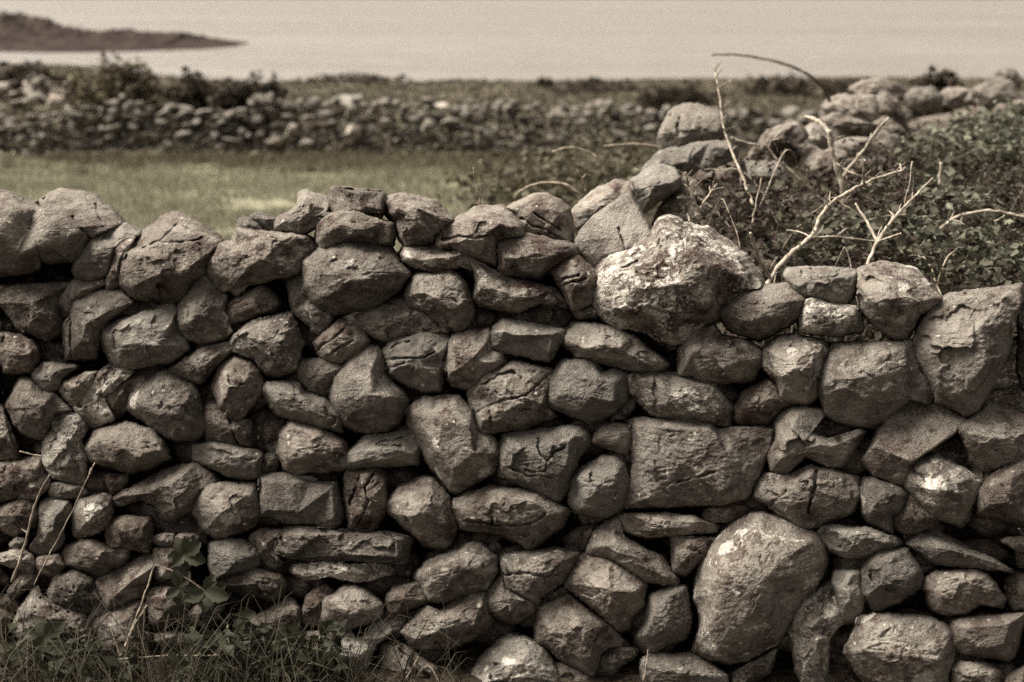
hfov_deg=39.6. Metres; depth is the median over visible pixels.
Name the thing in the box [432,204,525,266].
stone
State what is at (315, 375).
stone
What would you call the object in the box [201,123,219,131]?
stone
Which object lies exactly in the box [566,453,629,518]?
stone
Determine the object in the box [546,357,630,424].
stone
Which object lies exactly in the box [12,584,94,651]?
stone
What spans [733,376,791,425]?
stone
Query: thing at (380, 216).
stone
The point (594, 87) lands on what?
shrub
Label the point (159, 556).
stone
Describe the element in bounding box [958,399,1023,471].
stone
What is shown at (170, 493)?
stone
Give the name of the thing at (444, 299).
stone
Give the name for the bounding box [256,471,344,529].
stone
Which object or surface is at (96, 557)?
stone
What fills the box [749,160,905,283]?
dead branch
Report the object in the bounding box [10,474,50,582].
dry stalk
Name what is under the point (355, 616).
stone
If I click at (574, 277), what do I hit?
stone
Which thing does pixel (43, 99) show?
stone
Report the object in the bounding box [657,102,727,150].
stone
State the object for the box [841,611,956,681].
boulder
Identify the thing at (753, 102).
shore grass
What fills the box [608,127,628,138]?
stone
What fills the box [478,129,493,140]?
stone
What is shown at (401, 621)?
stone
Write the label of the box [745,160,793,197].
stone
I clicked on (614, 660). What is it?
stone
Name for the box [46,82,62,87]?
stone
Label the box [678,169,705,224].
dead branch
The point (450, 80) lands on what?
shrub
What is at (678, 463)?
boulder
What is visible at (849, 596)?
stone
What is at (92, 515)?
stone
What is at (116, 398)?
stone
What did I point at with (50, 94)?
stone
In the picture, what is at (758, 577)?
boulder
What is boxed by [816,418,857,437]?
stone
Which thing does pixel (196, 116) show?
stone
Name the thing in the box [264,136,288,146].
stone
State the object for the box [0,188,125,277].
boulder
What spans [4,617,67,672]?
leafy plant
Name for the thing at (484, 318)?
stone
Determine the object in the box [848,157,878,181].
stone
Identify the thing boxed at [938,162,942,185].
dead branch
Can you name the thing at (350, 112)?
stone
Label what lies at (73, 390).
stone
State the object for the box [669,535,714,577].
stone
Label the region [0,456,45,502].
stone
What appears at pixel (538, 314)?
stone
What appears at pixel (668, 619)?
stone
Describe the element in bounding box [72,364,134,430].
stone
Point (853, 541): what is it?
stone
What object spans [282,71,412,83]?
shrub
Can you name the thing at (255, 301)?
stone
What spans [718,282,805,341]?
stone
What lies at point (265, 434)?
stone
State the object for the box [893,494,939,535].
stone
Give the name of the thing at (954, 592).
stone
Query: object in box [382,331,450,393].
stone
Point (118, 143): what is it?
stone
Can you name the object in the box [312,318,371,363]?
stone
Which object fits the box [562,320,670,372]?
stone
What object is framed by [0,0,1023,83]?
sea
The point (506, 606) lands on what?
stone
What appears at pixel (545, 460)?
stone
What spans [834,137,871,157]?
stone
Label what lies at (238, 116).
stone
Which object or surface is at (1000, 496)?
stone
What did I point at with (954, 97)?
stone
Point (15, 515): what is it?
stone
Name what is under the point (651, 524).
stone
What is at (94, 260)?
stone
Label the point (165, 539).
stone
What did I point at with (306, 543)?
stone
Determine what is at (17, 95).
stone
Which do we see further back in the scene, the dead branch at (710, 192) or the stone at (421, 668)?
the dead branch at (710, 192)
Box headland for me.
[0,10,248,52]
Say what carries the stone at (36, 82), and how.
on the stone at (30, 79)
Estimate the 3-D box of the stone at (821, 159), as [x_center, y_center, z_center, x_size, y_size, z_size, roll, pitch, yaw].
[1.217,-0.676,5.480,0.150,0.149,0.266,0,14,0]
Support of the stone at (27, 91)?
on the stone at (25, 102)
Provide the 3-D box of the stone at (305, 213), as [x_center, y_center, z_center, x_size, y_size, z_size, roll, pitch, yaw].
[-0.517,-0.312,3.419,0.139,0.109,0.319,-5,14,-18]
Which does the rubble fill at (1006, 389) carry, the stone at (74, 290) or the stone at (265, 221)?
the stone at (74, 290)
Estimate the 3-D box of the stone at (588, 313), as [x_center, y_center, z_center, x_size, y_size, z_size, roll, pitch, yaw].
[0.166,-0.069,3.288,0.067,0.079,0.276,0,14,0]
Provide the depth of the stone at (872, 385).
3.00 m
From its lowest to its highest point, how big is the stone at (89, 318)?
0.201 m
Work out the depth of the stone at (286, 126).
23.80 m
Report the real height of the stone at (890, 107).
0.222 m
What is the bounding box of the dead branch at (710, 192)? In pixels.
[687,177,723,222]
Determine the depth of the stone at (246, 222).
3.34 m
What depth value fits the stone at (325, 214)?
3.29 m
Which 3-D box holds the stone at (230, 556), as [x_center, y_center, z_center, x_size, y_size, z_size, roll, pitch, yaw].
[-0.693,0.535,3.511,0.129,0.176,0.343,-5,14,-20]
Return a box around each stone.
[0,82,9,93]
[0,91,13,99]
[0,281,69,342]
[0,330,41,374]
[0,403,21,460]
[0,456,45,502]
[0,498,38,537]
[0,548,35,572]
[5,375,72,440]
[6,573,38,598]
[7,89,24,99]
[8,536,24,547]
[10,98,22,108]
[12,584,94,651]
[14,106,24,110]
[18,472,51,500]
[20,99,36,105]
[23,81,35,91]
[23,88,34,97]
[25,113,39,121]
[27,76,45,87]
[27,93,42,103]
[27,495,73,557]
[30,77,45,87]
[30,361,79,391]
[35,552,66,576]
[36,87,49,92]
[36,339,63,361]
[37,95,46,102]
[41,411,88,485]
[42,91,50,96]
[45,91,56,104]
[45,568,101,614]
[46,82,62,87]
[47,94,64,111]
[47,481,89,499]
[49,87,69,94]
[58,278,105,319]
[58,370,98,407]
[60,538,131,575]
[61,287,134,361]
[64,94,74,101]
[70,492,114,539]
[71,222,141,281]
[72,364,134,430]
[81,119,103,127]
[84,419,172,474]
[86,132,102,141]
[88,603,107,623]
[92,598,153,657]
[92,650,104,655]
[95,553,154,610]
[96,109,111,118]
[99,303,191,369]
[103,99,123,108]
[103,146,125,154]
[103,472,129,495]
[104,374,147,421]
[104,514,154,553]
[105,121,127,133]
[105,236,135,289]
[109,139,128,147]
[112,461,220,522]
[113,301,159,319]
[118,211,223,303]
[121,501,195,534]
[125,368,205,442]
[129,132,151,138]
[145,585,191,631]
[151,630,187,646]
[152,532,175,546]
[152,546,187,581]
[168,341,231,386]
[175,532,200,540]
[176,275,233,344]
[180,604,222,626]
[182,121,201,128]
[191,441,264,481]
[191,480,261,539]
[194,111,209,119]
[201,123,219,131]
[203,396,253,447]
[206,227,317,296]
[207,536,261,579]
[210,354,264,419]
[215,140,228,149]
[216,567,288,602]
[224,110,248,119]
[226,284,281,324]
[228,311,305,378]
[237,217,264,229]
[248,527,283,569]
[250,211,275,230]
[250,595,304,630]
[252,136,265,144]
[253,417,287,452]
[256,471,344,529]
[261,379,345,434]
[261,452,279,473]
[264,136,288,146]
[265,107,283,116]
[267,121,287,130]
[267,144,285,150]
[269,116,286,121]
[272,525,413,564]
[273,189,329,234]
[275,420,349,474]
[280,113,298,122]
[282,123,301,131]
[284,105,303,114]
[286,123,297,138]
[286,275,335,335]
[286,472,319,480]
[288,561,395,583]
[290,630,340,643]
[295,357,342,396]
[298,138,312,148]
[301,582,334,628]
[302,102,315,113]
[305,124,320,132]
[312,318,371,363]
[314,210,396,248]
[315,127,329,136]
[316,136,332,145]
[319,211,330,217]
[320,584,384,631]
[322,119,338,129]
[326,185,386,215]
[327,343,410,433]
[331,619,392,669]
[332,107,346,115]
[337,429,420,469]
[339,95,355,107]
[339,294,452,342]
[342,467,388,530]
[345,103,356,122]
[346,122,362,138]
[346,138,362,146]
[349,94,362,103]
[354,109,365,117]
[360,137,375,144]
[369,214,382,218]
[377,640,439,677]
[379,110,397,117]
[380,116,399,126]
[381,615,408,640]
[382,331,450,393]
[384,580,428,614]
[385,192,454,245]
[387,475,457,549]
[398,246,472,272]
[400,591,494,651]
[403,270,475,331]
[413,123,422,132]
[413,540,499,603]
[421,118,434,135]
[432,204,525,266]
[434,102,451,111]
[440,117,460,126]
[443,327,506,390]
[451,484,571,550]
[461,144,475,151]
[466,359,557,434]
[470,258,568,313]
[471,306,496,328]
[475,108,488,120]
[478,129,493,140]
[486,574,535,624]
[487,541,502,554]
[490,317,565,362]
[493,305,575,324]
[496,232,579,279]
[496,423,591,502]
[498,546,580,604]
[506,192,574,242]
[533,593,631,677]
[541,586,570,600]
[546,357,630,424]
[550,107,562,114]
[550,254,597,312]
[555,660,590,680]
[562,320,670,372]
[562,551,648,632]
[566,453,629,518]
[571,133,586,140]
[571,179,635,234]
[572,305,598,319]
[574,190,651,267]
[585,99,605,109]
[585,515,680,586]
[591,422,631,455]
[597,646,639,674]
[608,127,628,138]
[609,113,624,121]
[609,396,636,421]
[617,511,720,538]
[627,370,733,426]
[630,164,681,213]
[634,583,693,652]
[638,651,730,681]
[640,124,657,132]
[640,140,738,176]
[651,175,721,234]
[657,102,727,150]
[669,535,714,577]
[676,323,762,384]
[681,159,749,198]
[701,504,749,523]
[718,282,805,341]
[730,647,778,681]
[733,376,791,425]
[744,120,808,160]
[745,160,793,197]
[747,185,768,211]
[751,464,861,529]
[761,332,829,405]
[765,140,817,169]
[766,406,868,473]
[783,265,857,303]
[787,577,843,681]
[796,297,864,337]
[798,149,822,180]
[804,122,828,150]
[810,147,849,184]
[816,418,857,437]
[816,523,903,558]
[817,338,933,429]
[820,93,878,122]
[820,112,877,133]
[828,127,875,149]
[830,568,865,625]
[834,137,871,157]
[848,77,908,100]
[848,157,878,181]
[856,260,942,340]
[860,476,908,534]
[860,546,924,611]
[871,129,904,162]
[873,116,908,143]
[876,91,909,131]
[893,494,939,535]
[903,452,982,527]
[904,86,943,112]
[904,532,1013,573]
[921,568,1006,616]
[925,528,979,550]
[926,433,968,468]
[941,87,970,108]
[948,612,1023,662]
[950,660,1002,681]
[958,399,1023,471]
[964,77,1022,110]
[974,458,1023,527]
[990,67,1021,88]
[993,99,1023,119]
[1000,535,1023,552]
[1002,569,1023,612]
[1004,664,1023,681]
[1013,402,1023,411]
[1015,301,1023,390]
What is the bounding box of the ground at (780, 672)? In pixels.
[0,64,1023,681]
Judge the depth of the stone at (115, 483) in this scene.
3.46 m
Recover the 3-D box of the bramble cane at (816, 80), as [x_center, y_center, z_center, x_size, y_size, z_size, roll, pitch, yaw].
[1.283,-1.265,6.871,0.772,0.254,0.074,-8,16,-31]
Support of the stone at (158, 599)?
on the rubble fill at (1006, 389)
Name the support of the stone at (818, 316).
on the stone at (792, 364)
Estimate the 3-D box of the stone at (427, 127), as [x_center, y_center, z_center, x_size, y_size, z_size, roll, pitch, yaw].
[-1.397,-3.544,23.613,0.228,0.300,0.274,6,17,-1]
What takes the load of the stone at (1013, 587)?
on the stone at (997, 637)
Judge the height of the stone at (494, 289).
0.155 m
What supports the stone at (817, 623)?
on the ground at (780, 672)
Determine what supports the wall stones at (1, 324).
on the ground at (780, 672)
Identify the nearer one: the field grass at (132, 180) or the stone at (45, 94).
the field grass at (132, 180)
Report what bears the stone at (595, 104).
on the field wall stones at (755, 119)
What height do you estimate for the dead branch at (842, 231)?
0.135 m
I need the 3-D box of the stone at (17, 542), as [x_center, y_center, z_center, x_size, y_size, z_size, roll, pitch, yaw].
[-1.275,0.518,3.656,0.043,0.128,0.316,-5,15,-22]
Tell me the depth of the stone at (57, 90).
27.68 m
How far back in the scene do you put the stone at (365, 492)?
3.29 m
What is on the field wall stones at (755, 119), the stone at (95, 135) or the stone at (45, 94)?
the stone at (95, 135)
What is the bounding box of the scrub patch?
[437,128,680,236]
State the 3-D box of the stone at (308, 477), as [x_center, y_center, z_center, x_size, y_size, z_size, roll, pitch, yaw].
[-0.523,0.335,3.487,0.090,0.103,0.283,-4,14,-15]
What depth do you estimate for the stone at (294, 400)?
3.29 m
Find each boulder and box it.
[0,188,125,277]
[300,242,412,316]
[404,393,499,495]
[471,632,560,681]
[592,214,764,346]
[624,416,774,509]
[691,510,828,665]
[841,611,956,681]
[861,401,966,485]
[912,283,1023,417]
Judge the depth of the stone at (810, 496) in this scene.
3.06 m
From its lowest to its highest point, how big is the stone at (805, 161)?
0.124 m
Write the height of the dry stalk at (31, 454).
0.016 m
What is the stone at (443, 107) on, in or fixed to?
on the field wall stones at (755, 119)
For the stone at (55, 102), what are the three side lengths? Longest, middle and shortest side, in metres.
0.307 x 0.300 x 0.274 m
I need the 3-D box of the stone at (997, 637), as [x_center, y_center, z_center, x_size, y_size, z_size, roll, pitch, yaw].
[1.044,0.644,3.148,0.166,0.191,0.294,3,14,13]
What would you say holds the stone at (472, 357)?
on the rubble fill at (1006, 389)
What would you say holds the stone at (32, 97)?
on the field wall stones at (755, 119)
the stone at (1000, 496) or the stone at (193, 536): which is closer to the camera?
the stone at (1000, 496)
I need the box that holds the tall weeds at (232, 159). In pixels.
[0,146,978,288]
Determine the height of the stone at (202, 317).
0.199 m
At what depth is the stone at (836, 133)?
6.85 m
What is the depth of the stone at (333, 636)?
3.38 m
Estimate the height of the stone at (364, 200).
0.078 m
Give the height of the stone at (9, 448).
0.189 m
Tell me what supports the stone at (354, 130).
on the stone at (357, 142)
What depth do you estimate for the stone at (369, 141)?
23.73 m
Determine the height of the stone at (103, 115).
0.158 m
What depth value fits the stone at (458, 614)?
3.27 m
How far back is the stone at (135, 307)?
3.42 m
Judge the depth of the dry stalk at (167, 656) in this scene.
3.34 m
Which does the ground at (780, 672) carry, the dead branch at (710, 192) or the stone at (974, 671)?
the stone at (974, 671)
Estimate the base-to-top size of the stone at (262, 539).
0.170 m
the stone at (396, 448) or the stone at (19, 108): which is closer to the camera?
the stone at (396, 448)
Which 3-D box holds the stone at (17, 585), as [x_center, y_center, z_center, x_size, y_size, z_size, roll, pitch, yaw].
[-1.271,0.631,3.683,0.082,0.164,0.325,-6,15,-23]
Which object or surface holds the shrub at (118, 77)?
on the ground at (780, 672)
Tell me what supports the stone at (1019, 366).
on the stone at (1018, 406)
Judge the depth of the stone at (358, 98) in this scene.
23.90 m
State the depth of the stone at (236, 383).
3.31 m
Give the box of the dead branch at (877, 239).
[855,177,933,263]
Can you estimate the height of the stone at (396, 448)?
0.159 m
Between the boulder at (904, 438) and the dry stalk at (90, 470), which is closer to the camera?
the boulder at (904, 438)
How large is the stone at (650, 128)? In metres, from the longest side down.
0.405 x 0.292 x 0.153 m
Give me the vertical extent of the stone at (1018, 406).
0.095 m
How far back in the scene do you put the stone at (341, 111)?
23.83 m
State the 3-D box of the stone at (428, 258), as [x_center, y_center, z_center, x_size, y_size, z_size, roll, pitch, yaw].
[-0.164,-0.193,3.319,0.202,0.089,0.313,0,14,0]
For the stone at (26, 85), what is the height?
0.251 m
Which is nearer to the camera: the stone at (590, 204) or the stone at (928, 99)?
the stone at (590, 204)
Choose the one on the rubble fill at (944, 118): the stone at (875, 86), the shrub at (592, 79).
the stone at (875, 86)
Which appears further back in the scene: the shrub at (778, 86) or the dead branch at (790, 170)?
the shrub at (778, 86)
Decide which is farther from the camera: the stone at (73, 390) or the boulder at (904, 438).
the stone at (73, 390)
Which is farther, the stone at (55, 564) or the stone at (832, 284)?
the stone at (55, 564)
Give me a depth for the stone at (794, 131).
5.57 m
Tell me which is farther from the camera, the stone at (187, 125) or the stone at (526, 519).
the stone at (187, 125)
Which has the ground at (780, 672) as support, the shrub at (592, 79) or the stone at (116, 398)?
the shrub at (592, 79)
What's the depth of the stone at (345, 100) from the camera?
23.73 m
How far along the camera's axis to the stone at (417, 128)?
23.78 m
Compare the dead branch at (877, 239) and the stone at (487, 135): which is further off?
the stone at (487, 135)
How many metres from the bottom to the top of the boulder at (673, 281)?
0.301 m
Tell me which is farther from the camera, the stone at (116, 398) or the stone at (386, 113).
the stone at (386, 113)
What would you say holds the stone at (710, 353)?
on the rubble fill at (1006, 389)
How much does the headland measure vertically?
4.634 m
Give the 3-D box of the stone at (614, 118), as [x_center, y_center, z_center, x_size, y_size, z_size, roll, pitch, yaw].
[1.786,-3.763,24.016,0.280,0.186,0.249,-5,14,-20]
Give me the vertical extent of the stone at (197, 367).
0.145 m
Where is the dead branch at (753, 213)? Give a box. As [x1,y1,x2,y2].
[751,178,761,223]
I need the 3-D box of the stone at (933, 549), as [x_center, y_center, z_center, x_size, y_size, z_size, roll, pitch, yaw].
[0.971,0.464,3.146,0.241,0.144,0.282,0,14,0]
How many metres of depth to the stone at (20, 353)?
3.44 m
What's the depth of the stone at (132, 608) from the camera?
3.46 m
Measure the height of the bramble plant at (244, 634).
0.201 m
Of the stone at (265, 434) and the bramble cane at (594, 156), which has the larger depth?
the bramble cane at (594, 156)
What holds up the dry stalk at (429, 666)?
on the ground at (780, 672)
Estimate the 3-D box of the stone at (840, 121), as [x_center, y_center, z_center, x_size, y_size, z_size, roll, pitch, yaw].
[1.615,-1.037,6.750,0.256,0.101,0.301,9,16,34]
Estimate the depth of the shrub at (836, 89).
43.26 m
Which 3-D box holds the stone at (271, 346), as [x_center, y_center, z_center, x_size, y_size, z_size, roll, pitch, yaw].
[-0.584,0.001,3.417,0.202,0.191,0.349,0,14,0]
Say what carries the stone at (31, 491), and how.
on the stone at (15, 515)
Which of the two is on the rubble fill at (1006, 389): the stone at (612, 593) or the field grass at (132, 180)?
the stone at (612, 593)
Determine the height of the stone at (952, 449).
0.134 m
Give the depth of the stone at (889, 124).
6.95 m
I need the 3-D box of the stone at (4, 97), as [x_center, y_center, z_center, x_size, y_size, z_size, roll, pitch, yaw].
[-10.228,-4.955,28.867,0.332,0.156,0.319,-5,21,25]
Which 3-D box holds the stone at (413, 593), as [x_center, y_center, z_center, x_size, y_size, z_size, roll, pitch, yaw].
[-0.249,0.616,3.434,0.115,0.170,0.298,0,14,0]
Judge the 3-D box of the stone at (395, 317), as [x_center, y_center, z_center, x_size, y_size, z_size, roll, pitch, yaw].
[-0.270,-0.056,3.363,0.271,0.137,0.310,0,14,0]
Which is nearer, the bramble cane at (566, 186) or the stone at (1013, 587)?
the stone at (1013, 587)
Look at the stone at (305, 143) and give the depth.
23.58 m
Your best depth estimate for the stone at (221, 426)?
3.36 m
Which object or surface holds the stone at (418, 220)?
on the stone at (428, 258)
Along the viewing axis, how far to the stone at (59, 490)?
3.47 m
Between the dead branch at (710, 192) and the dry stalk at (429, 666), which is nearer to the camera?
the dry stalk at (429, 666)
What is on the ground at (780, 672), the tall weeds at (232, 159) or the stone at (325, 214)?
the tall weeds at (232, 159)
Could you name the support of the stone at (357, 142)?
on the field wall stones at (755, 119)
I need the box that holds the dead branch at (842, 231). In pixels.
[823,203,914,250]
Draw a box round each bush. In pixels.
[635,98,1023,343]
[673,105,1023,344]
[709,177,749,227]
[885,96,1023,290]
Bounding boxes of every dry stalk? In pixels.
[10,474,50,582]
[19,451,42,456]
[34,462,94,585]
[58,648,234,673]
[110,566,154,657]
[426,663,438,681]
[643,650,647,680]
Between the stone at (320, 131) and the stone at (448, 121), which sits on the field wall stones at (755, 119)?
the stone at (448, 121)
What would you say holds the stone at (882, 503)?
on the stone at (853, 541)
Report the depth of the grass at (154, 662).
3.25 m
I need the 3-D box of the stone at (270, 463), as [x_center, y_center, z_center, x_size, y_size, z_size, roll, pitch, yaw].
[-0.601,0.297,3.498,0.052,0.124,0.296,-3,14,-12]
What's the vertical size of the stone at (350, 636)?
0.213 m
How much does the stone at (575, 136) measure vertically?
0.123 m
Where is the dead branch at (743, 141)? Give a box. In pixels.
[730,136,759,146]
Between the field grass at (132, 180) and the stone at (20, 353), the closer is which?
the stone at (20, 353)
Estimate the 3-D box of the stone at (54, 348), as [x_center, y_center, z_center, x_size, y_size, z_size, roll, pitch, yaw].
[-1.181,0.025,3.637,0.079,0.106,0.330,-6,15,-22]
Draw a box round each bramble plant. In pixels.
[76,621,356,681]
[154,537,205,591]
[165,569,255,658]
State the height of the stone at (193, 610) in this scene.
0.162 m
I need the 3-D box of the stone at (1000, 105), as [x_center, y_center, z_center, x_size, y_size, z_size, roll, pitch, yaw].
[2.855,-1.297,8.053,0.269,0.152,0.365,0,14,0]
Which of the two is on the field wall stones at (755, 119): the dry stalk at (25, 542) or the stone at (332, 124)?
the stone at (332, 124)
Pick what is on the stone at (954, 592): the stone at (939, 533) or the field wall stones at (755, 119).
the stone at (939, 533)
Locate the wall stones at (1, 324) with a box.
[0,318,3,330]
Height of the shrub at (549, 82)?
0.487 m
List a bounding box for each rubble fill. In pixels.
[0,251,1023,642]
[0,265,1023,681]
[669,92,1023,347]
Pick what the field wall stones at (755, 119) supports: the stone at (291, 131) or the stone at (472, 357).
the stone at (291, 131)
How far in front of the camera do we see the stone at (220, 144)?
23.84 m
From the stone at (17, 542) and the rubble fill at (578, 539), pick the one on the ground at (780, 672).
the rubble fill at (578, 539)
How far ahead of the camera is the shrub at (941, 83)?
11.78 m
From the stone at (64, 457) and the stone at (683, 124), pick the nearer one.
the stone at (64, 457)
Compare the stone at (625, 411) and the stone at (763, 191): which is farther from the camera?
the stone at (763, 191)
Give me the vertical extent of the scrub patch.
1.141 m
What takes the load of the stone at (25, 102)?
on the stone at (15, 103)
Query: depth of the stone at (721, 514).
3.15 m
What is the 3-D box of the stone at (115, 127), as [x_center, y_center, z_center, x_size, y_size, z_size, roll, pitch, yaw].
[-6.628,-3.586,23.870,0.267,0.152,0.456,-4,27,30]
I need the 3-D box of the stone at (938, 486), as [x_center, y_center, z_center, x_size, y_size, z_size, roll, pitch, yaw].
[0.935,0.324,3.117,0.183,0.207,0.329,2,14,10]
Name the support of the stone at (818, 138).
on the stone at (797, 150)
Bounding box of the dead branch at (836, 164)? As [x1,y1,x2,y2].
[804,115,855,219]
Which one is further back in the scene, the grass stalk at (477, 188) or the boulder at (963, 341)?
the grass stalk at (477, 188)
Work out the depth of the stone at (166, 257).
3.31 m
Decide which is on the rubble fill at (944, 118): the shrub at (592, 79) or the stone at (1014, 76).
the stone at (1014, 76)
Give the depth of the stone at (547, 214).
3.25 m
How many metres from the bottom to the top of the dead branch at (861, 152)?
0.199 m
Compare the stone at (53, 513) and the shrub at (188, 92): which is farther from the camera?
the shrub at (188, 92)
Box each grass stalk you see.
[473,167,481,204]
[576,169,589,193]
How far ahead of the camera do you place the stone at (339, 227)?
3.22 m
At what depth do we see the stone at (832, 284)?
3.03 m
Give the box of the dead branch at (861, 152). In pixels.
[843,117,889,178]
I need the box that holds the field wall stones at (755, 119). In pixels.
[0,92,956,157]
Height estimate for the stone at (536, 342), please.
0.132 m
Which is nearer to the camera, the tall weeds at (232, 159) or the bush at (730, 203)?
the bush at (730, 203)
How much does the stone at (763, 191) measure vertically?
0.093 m
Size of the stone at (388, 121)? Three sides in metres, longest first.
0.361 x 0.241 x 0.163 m
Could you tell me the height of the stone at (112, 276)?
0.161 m
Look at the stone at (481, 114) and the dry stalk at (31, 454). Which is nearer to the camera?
the dry stalk at (31, 454)
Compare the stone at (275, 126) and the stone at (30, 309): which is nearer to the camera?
the stone at (30, 309)
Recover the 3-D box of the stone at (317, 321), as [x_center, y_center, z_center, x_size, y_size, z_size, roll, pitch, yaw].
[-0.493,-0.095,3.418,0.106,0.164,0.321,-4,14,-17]
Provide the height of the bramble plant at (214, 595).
0.200 m
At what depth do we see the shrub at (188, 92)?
26.00 m
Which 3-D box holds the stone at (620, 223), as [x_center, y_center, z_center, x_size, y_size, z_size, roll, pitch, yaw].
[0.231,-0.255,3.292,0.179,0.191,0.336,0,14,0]
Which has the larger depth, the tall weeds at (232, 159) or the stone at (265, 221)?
the tall weeds at (232, 159)
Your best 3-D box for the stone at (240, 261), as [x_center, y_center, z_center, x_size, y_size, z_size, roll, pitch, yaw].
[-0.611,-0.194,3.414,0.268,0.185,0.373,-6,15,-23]
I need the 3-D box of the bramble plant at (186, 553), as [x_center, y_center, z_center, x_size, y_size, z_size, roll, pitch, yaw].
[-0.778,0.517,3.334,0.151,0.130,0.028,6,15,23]
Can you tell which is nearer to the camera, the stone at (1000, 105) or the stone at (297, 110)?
the stone at (1000, 105)
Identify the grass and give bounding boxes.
[0,62,1023,153]
[0,150,807,250]
[0,568,509,681]
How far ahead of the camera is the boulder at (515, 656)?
3.25 m
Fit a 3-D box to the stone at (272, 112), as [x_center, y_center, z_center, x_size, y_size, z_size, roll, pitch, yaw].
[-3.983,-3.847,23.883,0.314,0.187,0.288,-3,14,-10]
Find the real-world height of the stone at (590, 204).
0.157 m
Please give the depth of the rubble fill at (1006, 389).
3.46 m
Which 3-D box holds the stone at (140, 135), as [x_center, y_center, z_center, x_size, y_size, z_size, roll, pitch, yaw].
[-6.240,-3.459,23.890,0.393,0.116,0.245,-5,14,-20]
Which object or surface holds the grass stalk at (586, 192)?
on the ground at (780, 672)
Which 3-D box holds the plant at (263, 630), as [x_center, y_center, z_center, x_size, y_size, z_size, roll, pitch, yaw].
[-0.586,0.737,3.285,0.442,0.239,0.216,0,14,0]
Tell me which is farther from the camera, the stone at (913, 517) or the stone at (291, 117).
the stone at (291, 117)
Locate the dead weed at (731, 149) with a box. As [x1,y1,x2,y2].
[712,61,754,205]
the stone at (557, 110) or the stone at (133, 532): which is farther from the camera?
the stone at (557, 110)
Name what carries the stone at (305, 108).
on the field wall stones at (755, 119)
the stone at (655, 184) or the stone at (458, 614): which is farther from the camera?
the stone at (655, 184)
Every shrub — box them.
[0,59,67,123]
[53,49,180,142]
[161,66,223,142]
[196,69,297,145]
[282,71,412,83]
[407,77,505,83]
[533,76,554,86]
[534,77,648,93]
[579,76,600,83]
[627,78,729,133]
[743,70,817,97]
[802,75,869,98]
[901,63,968,120]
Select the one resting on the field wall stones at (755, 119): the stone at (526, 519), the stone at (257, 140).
the stone at (257, 140)
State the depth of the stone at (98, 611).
3.49 m
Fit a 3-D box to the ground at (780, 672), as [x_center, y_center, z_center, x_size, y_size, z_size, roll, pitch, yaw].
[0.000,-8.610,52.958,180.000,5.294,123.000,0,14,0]
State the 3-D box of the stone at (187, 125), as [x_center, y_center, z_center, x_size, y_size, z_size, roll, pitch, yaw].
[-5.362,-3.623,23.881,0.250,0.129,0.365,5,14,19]
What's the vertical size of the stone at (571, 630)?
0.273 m
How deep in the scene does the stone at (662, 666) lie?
3.17 m
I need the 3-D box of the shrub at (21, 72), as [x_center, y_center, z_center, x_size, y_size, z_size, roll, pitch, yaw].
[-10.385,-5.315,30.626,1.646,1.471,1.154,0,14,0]
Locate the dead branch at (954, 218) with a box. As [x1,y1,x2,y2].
[935,207,1023,236]
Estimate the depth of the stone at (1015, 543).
3.02 m
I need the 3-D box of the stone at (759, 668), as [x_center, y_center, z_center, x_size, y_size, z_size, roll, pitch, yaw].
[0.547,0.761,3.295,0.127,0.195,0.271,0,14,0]
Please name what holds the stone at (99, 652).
on the rubble fill at (1006, 389)
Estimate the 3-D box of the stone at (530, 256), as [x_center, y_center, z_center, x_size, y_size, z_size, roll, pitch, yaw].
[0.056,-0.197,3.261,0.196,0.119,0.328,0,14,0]
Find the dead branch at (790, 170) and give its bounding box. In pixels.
[768,130,830,208]
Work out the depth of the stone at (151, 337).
3.34 m
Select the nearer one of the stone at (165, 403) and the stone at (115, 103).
the stone at (165, 403)
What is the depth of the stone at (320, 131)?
23.81 m
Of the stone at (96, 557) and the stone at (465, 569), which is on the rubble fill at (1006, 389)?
the stone at (465, 569)
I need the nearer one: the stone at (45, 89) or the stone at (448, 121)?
the stone at (448, 121)
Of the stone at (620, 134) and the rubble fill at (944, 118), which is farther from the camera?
the stone at (620, 134)
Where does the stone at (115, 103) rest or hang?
on the field wall stones at (755, 119)
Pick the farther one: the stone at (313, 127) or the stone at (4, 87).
the stone at (4, 87)
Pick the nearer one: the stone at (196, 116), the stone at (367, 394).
the stone at (367, 394)
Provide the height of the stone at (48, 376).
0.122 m
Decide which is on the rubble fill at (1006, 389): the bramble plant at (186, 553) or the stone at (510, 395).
the stone at (510, 395)
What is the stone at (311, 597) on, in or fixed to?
on the ground at (780, 672)
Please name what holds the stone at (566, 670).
on the rubble fill at (1006, 389)
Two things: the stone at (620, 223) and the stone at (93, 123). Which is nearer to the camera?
the stone at (620, 223)
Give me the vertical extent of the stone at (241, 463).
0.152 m
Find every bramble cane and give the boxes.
[518,181,581,199]
[552,146,607,175]
[604,143,657,147]
[712,53,831,102]
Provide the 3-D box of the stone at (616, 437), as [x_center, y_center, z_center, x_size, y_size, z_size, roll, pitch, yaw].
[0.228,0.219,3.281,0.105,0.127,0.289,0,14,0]
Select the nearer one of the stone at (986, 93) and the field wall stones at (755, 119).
the stone at (986, 93)
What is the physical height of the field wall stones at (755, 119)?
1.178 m
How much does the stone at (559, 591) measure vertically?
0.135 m
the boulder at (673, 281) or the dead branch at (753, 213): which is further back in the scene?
the dead branch at (753, 213)
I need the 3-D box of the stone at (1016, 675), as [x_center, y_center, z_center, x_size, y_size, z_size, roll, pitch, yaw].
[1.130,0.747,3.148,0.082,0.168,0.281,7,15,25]

